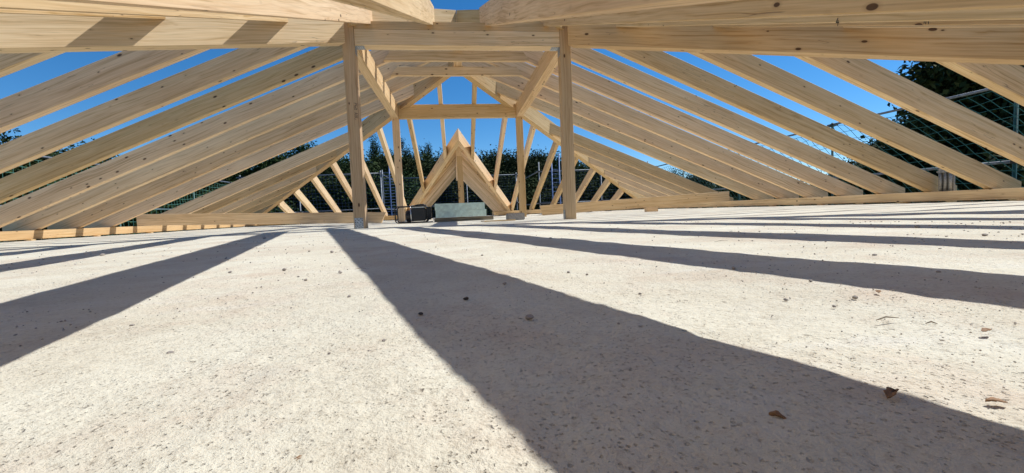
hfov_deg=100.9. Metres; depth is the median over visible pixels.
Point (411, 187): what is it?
tree
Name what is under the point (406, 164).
tree
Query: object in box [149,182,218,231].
tree
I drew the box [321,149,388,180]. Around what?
tree
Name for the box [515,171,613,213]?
tree
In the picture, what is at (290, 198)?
tree
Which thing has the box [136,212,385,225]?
loose timber
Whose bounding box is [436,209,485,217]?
foam board
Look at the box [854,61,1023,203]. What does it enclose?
tree
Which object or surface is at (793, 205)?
tree
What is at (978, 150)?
tree
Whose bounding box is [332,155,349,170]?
tree
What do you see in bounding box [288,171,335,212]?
tree
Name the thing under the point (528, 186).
tree
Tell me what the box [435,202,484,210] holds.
foam board
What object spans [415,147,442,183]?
tree
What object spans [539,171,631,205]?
safety net
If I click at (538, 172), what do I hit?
scaffold
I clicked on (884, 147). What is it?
tree
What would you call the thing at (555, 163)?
tree
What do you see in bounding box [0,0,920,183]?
sky
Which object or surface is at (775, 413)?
dry leaf
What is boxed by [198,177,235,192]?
tree
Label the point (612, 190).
tree
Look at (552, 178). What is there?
lattice tower
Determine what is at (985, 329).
dry leaf
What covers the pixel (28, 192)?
tree
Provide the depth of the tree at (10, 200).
15.05 m
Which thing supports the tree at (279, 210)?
on the ground
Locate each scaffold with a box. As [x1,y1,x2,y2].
[0,156,233,234]
[236,171,396,226]
[403,172,518,209]
[525,161,647,213]
[657,88,1018,204]
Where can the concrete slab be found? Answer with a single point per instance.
(580, 389)
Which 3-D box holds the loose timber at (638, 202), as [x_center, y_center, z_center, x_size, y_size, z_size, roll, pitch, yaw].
[3.026,-0.809,10.218,4.782,0.234,0.080,-5,4,-7]
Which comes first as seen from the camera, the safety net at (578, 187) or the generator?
the generator
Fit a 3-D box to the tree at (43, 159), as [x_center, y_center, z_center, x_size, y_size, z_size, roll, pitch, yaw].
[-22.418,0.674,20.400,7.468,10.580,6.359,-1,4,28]
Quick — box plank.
[434,216,493,221]
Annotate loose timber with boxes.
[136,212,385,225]
[540,191,728,214]
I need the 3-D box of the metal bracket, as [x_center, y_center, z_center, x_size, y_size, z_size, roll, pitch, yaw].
[6.124,-0.802,5.971,0.070,0.320,0.205,-3,3,-7]
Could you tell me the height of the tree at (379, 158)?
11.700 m
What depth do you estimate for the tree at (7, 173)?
16.64 m
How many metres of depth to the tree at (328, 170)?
26.89 m
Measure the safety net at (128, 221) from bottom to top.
1.807 m
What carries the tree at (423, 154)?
on the ground
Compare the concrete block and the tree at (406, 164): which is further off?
the tree at (406, 164)
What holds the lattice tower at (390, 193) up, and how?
on the ground
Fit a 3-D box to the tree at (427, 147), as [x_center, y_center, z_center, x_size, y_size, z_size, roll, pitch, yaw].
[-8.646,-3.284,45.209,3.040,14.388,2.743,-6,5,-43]
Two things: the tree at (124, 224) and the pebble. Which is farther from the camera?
the tree at (124, 224)
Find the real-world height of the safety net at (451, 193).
2.158 m
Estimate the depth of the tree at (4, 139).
19.04 m
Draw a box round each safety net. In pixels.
[2,160,220,240]
[240,175,381,225]
[403,175,516,210]
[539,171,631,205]
[664,91,1023,207]
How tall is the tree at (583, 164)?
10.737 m
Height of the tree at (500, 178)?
9.602 m
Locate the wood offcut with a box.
[644,208,657,211]
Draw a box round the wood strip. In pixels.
[484,219,515,221]
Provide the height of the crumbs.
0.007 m
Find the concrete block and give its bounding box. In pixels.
[506,213,524,219]
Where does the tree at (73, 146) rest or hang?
on the ground
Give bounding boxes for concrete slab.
[0,201,1023,472]
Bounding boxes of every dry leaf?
[769,410,785,418]
[883,387,898,398]
[981,328,991,331]
[985,397,1007,402]
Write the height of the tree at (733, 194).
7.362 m
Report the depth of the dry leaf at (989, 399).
0.27 m
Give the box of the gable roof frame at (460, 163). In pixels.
[408,129,510,214]
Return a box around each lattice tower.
[381,166,396,220]
[551,153,560,203]
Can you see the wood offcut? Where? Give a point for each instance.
(650, 209)
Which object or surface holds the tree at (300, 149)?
on the ground
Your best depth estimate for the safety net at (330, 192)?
15.69 m
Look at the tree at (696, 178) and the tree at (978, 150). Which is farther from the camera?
the tree at (696, 178)
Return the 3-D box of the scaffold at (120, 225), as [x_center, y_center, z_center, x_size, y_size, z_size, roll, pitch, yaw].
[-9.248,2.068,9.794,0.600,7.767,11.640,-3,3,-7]
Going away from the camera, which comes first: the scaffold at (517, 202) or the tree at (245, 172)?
the scaffold at (517, 202)
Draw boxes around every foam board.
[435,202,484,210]
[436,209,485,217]
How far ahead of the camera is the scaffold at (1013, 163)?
6.67 m
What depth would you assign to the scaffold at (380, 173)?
15.87 m
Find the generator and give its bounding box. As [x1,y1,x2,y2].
[394,204,433,223]
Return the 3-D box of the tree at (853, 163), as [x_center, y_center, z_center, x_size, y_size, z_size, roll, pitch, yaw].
[15.697,-0.248,17.622,6.981,9.475,6.517,-1,4,28]
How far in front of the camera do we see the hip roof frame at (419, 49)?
5.41 m
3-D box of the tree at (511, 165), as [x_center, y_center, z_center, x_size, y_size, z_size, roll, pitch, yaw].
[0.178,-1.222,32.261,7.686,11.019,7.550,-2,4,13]
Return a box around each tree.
[0,128,86,182]
[0,163,30,177]
[0,168,76,240]
[0,173,38,241]
[1,166,106,240]
[9,147,113,180]
[47,138,121,170]
[66,190,234,237]
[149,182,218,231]
[176,175,309,229]
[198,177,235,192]
[220,182,328,212]
[222,166,267,186]
[249,141,349,172]
[251,152,294,171]
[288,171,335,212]
[299,161,419,219]
[304,165,340,191]
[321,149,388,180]
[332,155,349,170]
[351,169,443,217]
[367,134,381,161]
[367,148,417,182]
[377,151,422,187]
[400,137,410,158]
[406,146,437,178]
[412,164,479,217]
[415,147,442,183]
[422,142,432,162]
[434,160,516,216]
[475,148,501,174]
[480,144,514,170]
[485,166,550,215]
[492,149,557,186]
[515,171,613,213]
[527,149,554,175]
[541,150,586,184]
[575,160,589,173]
[580,172,628,198]
[604,192,670,210]
[660,180,718,208]
[669,166,687,178]
[685,171,711,186]
[706,182,720,190]
[709,183,776,207]
[774,196,807,205]
[805,118,916,205]
[845,117,1012,203]
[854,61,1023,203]
[905,110,1020,158]
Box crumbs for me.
[2,221,1023,458]
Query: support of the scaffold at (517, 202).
on the ground
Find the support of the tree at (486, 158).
on the ground
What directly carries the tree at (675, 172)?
on the ground
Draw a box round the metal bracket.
[937,169,954,190]
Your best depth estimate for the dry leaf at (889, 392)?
0.28 m
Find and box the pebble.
[525,314,533,319]
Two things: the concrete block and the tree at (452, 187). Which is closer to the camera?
the concrete block
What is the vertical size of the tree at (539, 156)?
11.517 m
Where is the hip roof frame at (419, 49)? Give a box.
[0,0,1023,241]
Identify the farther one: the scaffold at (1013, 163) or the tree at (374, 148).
the tree at (374, 148)
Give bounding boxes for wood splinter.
[877,316,898,319]
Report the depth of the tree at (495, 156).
34.82 m
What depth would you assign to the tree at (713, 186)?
31.59 m
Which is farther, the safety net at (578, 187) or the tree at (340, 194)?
the tree at (340, 194)
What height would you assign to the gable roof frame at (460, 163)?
2.237 m
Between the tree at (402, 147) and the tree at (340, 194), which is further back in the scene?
the tree at (402, 147)
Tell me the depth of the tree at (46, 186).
16.04 m
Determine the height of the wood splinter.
0.003 m
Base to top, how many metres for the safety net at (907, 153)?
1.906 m
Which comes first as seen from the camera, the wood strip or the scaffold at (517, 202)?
the wood strip
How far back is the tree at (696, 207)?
19.91 m
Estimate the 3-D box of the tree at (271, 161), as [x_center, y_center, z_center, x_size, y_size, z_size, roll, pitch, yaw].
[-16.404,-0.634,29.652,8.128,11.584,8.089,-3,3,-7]
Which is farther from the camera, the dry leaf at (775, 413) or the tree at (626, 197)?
the tree at (626, 197)
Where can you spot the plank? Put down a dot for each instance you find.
(448, 219)
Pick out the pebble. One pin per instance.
(528, 316)

